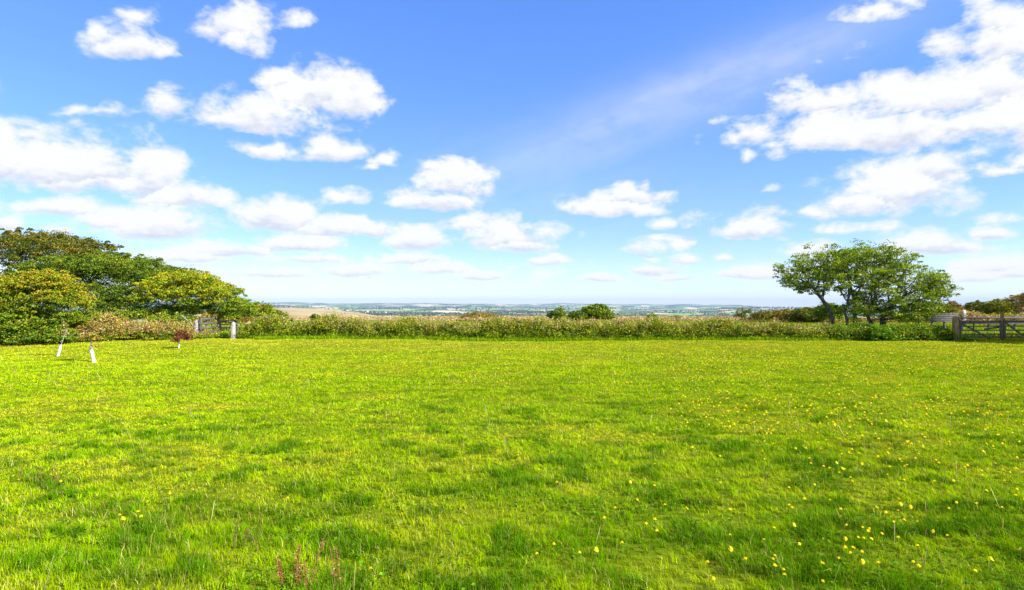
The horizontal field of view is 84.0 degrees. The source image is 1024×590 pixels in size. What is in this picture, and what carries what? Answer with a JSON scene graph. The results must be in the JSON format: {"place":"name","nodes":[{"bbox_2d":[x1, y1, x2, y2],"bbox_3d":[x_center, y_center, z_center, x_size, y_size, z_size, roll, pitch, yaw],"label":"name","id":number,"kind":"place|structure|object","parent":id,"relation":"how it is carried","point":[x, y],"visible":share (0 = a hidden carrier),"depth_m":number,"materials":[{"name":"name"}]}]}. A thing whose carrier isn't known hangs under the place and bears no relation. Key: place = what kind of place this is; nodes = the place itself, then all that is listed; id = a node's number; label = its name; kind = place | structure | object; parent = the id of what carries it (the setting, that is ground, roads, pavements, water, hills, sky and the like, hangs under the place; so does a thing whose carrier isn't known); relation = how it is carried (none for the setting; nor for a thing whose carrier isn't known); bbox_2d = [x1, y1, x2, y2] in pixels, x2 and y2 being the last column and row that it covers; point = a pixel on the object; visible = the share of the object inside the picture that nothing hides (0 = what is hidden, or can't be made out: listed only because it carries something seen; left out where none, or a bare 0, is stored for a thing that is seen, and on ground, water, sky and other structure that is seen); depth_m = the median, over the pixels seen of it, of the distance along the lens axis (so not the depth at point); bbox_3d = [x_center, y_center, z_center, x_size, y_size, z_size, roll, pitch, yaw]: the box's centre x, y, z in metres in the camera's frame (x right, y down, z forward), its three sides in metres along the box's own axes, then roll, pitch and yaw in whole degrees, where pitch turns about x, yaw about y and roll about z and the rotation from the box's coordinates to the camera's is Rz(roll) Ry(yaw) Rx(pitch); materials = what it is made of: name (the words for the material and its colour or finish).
{"place":"outdoors","nodes":[
{"label":"outdoors","id":0,"kind":"place"},
{"bbox_2d":[0,0,1023,290],"bbox_3d":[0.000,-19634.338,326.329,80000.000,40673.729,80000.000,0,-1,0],"label":"cloud","id":1,"kind":"structure","parent":0,"point":[990,84],"depth_m":33620.52,"materials":[{"name":"white"}]},
{"bbox_2d":[0,301,1023,589],"bbox_3d":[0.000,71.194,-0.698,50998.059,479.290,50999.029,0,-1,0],"label":"ground","id":2,"kind":"structure","parent":0,"point":[294,309],"depth_m":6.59,"materials":[{"name":"green plant"}]},
{"bbox_2d":[18,465,59,482],"bbox_3d":[-4.571,1.740,5.534,0.446,0.217,0.121,0,-1,8],"label":"dock plant","id":3,"kind":"object","parent":2,"relation":"on","point":[40,471],"visible":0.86,"depth_m":5.53,"materials":[{"name":"brown plant"}]},
{"bbox_2d":[0,269,103,343],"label":"shrub","id":4,"kind":"object","parent":2,"relation":"on","point":[20,322],"visible":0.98,"depth_m":24.15,"materials":[{"name":"green plant"}]},
{"bbox_2d":[55,323,71,355],"bbox_3d":[-15.034,1.497,19.155,0.473,1.156,0.560,0,-1,0],"label":"sapling","id":5,"kind":"object","parent":2,"relation":"on","point":[60,346],"visible":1,"depth_m":19.07,"materials":[{"name":"white plant"}]},
{"bbox_2d":[0,226,134,277],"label":"broadleaf tree","id":6,"kind":"object","parent":2,"relation":"on","point":[55,244],"visible":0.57,"depth_m":41.94,"materials":[{"name":"green plant"}]},
{"bbox_2d":[74,320,105,361],"bbox_3d":[-12.544,1.381,16.941,1.004,1.297,0.750,-1,-1,29],"label":"sapling","id":7,"kind":"object","parent":2,"relation":"on","point":[96,326],"visible":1,"depth_m":16.95,"materials":[{"name":"beige plant"}]},
{"bbox_2d":[7,250,215,314],"bbox_3d":[-25.707,-0.259,35.815,14.135,5.235,6.244,0,-1,0],"label":"broadleaf tree","id":8,"kind":"object","parent":2,"relation":"on","point":[112,268],"visible":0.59,"depth_m":34.45,"materials":[{"name":"green plant"}]},
{"bbox_2d":[70,307,202,324],"bbox_3d":[-20.588,1.156,30.789,8.658,1.070,3.105,0,-1,8],"label":"shrub","id":9,"kind":"object","parent":2,"relation":"on","point":[136,313],"visible":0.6,"depth_m":30.30,"materials":[{"name":"green plant"}]},
{"bbox_2d":[62,309,218,342],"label":"bramble bank","id":10,"kind":"structure","parent":2,"relation":"on","point":[127,328],"depth_m":26.90,"materials":[{"name":"green plant"}]},
{"bbox_2d":[169,329,192,347],"bbox_3d":[-12.848,1.710,22.104,0.792,0.768,0.772,1,-1,-42],"label":"sapling","id":11,"kind":"object","parent":2,"relation":"on","point":[183,334],"visible":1,"depth_m":22.06,"materials":[{"name":"red plant"}]},
{"bbox_2d":[127,269,259,322],"bbox_3d":[-17.790,0.410,31.954,7.267,3.744,4.528,0,-1,0],"label":"broadleaf tree","id":12,"kind":"object","parent":2,"relation":"on","point":[207,284],"visible":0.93,"depth_m":31.34,"materials":[{"name":"green plant"}]},
{"bbox_2d":[193,320,199,333],"bbox_3d":[-15.846,1.758,28.575,0.308,1.054,0.267,0,-1,0],"label":"gatepost","id":13,"kind":"object","parent":2,"relation":"on","point":[197,323],"visible":0.61,"depth_m":28.49,"materials":[{"name":"stone"}]},
{"bbox_2d":[200,317,218,333],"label":"field gate","id":14,"kind":"structure","parent":2,"relation":"on","point":[210,322],"depth_m":30.05,"materials":[{"name":"grey wood"}]},
{"bbox_2d":[196,312,255,325],"bbox_3d":[-19.781,1.595,39.444,5.184,1.248,2.691,0,-1,27],"label":"shrub","id":15,"kind":"object","parent":2,"relation":"on","point":[241,320],"visible":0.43,"depth_m":38.91,"materials":[{"name":"green plant"}]},
{"bbox_2d":[213,329,238,337],"bbox_3d":[-14.552,1.941,29.065,1.419,0.532,1.700,0,-1,0],"label":"nettle patch","id":16,"kind":"object","parent":2,"relation":"on","point":[223,334],"visible":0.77,"depth_m":28.59,"materials":[{"name":"green plant"}]},
{"bbox_2d":[219,320,238,331],"bbox_3d":[-16.680,2.027,33.492,1.142,1.095,0.118,0,-1,0],"label":"hurdle","id":17,"kind":"object","parent":2,"relation":"on","point":[220,324],"visible":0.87,"depth_m":33.46,"materials":[{"name":"grey wood"}]},
{"bbox_2d":[230,322,235,338],"bbox_3d":[-13.809,1.807,28.174,0.245,0.990,0.226,0,-1,0],"label":"gatepost","id":18,"kind":"object","parent":2,"relation":"on","point":[233,331],"visible":0.88,"depth_m":28.09,"materials":[{"name":"stone"}]},
{"bbox_2d":[233,514,262,551],"bbox_3d":[-1.855,1.677,4.000,0.222,0.272,0.065,0,-1,-4],"label":"dock plant","id":19,"kind":"object","parent":2,"relation":"on","point":[249,534],"visible":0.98,"depth_m":4.00,"materials":[{"name":"brown plant"}]},
{"bbox_2d":[228,301,292,320],"bbox_3d":[-15.475,1.345,34.918,3.686,1.992,3.316,0,-1,0],"label":"shrub","id":20,"kind":"object","parent":2,"relation":"on","point":[264,308],"visible":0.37,"depth_m":34.64,"materials":[{"name":"green plant"}]},
{"bbox_2d":[275,538,342,589],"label":"dock plant","id":21,"kind":"object","parent":2,"relation":"on","point":[297,567],"visible":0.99,"depth_m":3.45,"materials":[{"name":"brown plant"}]},
{"bbox_2d":[456,310,501,320],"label":"bush","id":22,"kind":"object","parent":2,"relation":"on","point":[481,314],"visible":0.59,"depth_m":59.23,"materials":[{"name":"green plant"}]},
{"bbox_2d":[8,304,1022,319],"bbox_3d":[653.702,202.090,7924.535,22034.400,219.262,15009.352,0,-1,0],"label":"distant woodland","id":23,"kind":"object","parent":2,"relation":"on","point":[504,313],"visible":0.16,"depth_m":7899.97,"materials":[{"name":"green plant"}]},
{"bbox_2d":[234,311,847,339],"bbox_3d":[1.247,1.481,28.427,30.335,1.460,3.119,0,-1,2],"label":"hedge","id":24,"kind":"object","parent":2,"relation":"on","point":[542,327],"visible":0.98,"depth_m":27.70,"materials":[{"name":"green plant"}]},
{"bbox_2d":[546,310,558,321],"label":"bush","id":25,"kind":"object","parent":2,"relation":"on","point":[551,314],"visible":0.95,"depth_m":43.79,"materials":[{"name":"green plant"}]},
{"bbox_2d":[554,306,567,318],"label":"bush","id":26,"kind":"object","parent":2,"relation":"on","point":[560,313],"visible":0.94,"depth_m":43.84,"materials":[{"name":"green plant"}]},
{"bbox_2d":[566,310,587,320],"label":"bush","id":27,"kind":"object","parent":2,"relation":"on","point":[574,314],"visible":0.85,"depth_m":44.59,"materials":[{"name":"green plant"}]},
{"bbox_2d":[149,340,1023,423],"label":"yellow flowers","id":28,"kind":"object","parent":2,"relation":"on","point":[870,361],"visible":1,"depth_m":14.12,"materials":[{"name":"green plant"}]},
{"bbox_2d":[580,303,615,319],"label":"bush","id":29,"kind":"object","parent":2,"relation":"on","point":[600,311],"visible":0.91,"depth_m":45.23,"materials":[{"name":"green plant"}]},
{"bbox_2d":[288,315,980,321],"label":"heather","id":30,"kind":"object","parent":2,"relation":"on","point":[622,317],"visible":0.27,"depth_m":59.62,"materials":[{"name":"green plant"}]},
{"bbox_2d":[645,312,657,318],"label":"bush","id":31,"kind":"object","parent":2,"relation":"on","point":[653,316],"visible":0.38,"depth_m":59.67,"materials":[{"name":"green plant"}]},
{"bbox_2d":[733,308,751,321],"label":"thorn tree","id":32,"kind":"object","parent":2,"relation":"on","point":[742,311],"visible":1,"depth_m":49.80,"materials":[{"name":"green plant"}]},
{"bbox_2d":[748,308,792,319],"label":"gorse bush","id":33,"kind":"object","parent":2,"relation":"on","point":[775,314],"visible":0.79,"depth_m":53.36,"materials":[{"name":"green plant"}]},
{"bbox_2d":[787,306,828,322],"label":"gorse bush","id":34,"kind":"object","parent":2,"relation":"on","point":[805,312],"visible":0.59,"depth_m":51.41,"materials":[{"name":"green plant"}]},
{"bbox_2d":[810,302,844,323],"bbox_3d":[22.314,1.435,40.088,2.191,2.010,2.290,-1,-1,38],"label":"bush","id":35,"kind":"object","parent":2,"relation":"on","point":[819,311],"visible":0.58,"depth_m":39.63,"materials":[{"name":"green plant"}]},
{"bbox_2d":[742,316,930,322],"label":"hedge","id":36,"kind":"object","parent":2,"relation":"on","point":[863,319],"visible":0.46,"depth_m":52.44,"materials":[{"name":"green plant"}]},
{"bbox_2d":[772,238,963,325],"bbox_3d":[17.798,-0.256,28.647,8.954,5.303,3.845,0,-1,0],"label":"windswept tree","id":37,"kind":"object","parent":2,"relation":"on","point":[827,272],"visible":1,"depth_m":28.11,"materials":[{"name":"green plant"}]},
{"bbox_2d":[860,325,905,340],"bbox_3d":[17.296,1.771,26.695,1.701,0.774,1.496,0,-1,0],"label":"nettle patch","id":38,"kind":"object","parent":2,"relation":"on","point":[885,333],"visible":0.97,"depth_m":26.33,"materials":[{"name":"green plant"}]},
{"bbox_2d":[822,321,975,340],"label":"bramble bank","id":39,"kind":"structure","parent":2,"relation":"on","point":[911,331],"depth_m":26.78,"materials":[{"name":"green plant"}]},
{"bbox_2d":[911,301,958,320],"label":"gorse bush","id":40,"kind":"object","parent":2,"relation":"on","point":[951,309],"visible":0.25,"depth_m":51.03,"materials":[{"name":"green plant"}]},
{"bbox_2d":[930,314,957,326],"bbox_3d":[25.112,1.679,33.029,1.531,1.203,0.145,0,-1,0],"label":"rail fence","id":41,"kind":"object","parent":2,"relation":"on","point":[943,317],"visible":0.47,"depth_m":32.97,"materials":[{"name":"grey wood"}]},
{"bbox_2d":[947,300,963,309],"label":"gorse bush","id":42,"kind":"object","parent":2,"relation":"on","point":[956,304],"visible":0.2,"depth_m":56.58,"materials":[{"name":"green plant"}]},
{"bbox_2d":[952,316,959,340],"bbox_3d":[20.745,1.630,26.576,0.289,1.298,0.281,-1,-1,41],"label":"gatepost","id":43,"kind":"object","parent":2,"relation":"on","point":[955,324],"visible":0.85,"depth_m":26.48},
{"bbox_2d":[959,320,1001,338],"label":"field gate","id":44,"kind":"structure","parent":43,"relation":"attached to","point":[999,326],"depth_m":26.80,"materials":[{"name":"grey wood"}]},
{"bbox_2d":[963,300,985,313],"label":"gorse bush","id":45,"kind":"object","parent":2,"relation":"on","point":[971,306],"visible":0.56,"depth_m":59.59,"materials":[{"name":"green plant"}]},
{"bbox_2d":[926,310,1023,320],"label":"hedge","id":46,"kind":"object","parent":2,"relation":"on","point":[970,314],"visible":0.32,"depth_m":54.27,"materials":[{"name":"green plant"}]},
{"bbox_2d":[959,317,1023,329],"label":"rail fence","id":47,"kind":"object","parent":2,"relation":"on","point":[988,318],"visible":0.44,"depth_m":35.96,"materials":[{"name":"grey wood"}]},
{"bbox_2d":[977,298,1017,314],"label":"bush","id":48,"kind":"object","parent":2,"relation":"on","point":[996,306],"visible":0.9,"depth_m":56.40,"materials":[{"name":"green plant"}]},
{"bbox_2d":[1000,312,1003,339],"bbox_3d":[23.346,1.510,27.079,0.100,1.370,0.120,0,-1,0],"label":"gatepost","id":49,"kind":"object","parent":2,"relation":"on","point":[1002,317],"visible":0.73,"depth_m":27.03,"materials":[{"name":"grey wood"}]},
{"bbox_2d":[1003,293,1023,313],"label":"bush","id":50,"kind":"object","parent":2,"relation":"on","point":[1018,305],"visible":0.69,"depth_m":56.42,"materials":[{"name":"green plant"}]},
{"bbox_3d":[25.153,1.644,26.526,0.269,1.263,0.266,0,-1,0],"label":"gatepost","id":51,"kind":"object","parent":2,"relation":"on","visible":0},
{"bbox_2d":[1003,320,1023,337],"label":"field gate","id":52,"kind":"structure","parent":51,"relation":"attached to","point":[1005,323],"depth_m":26.90,"materials":[{"name":"grey wood"}]},
{"bbox_2d":[0,0,1023,306],"label":"sky","id":53,"kind":"structure","parent":0,"point":[567,100],"materials":[{"name":"blue"}]}
]}

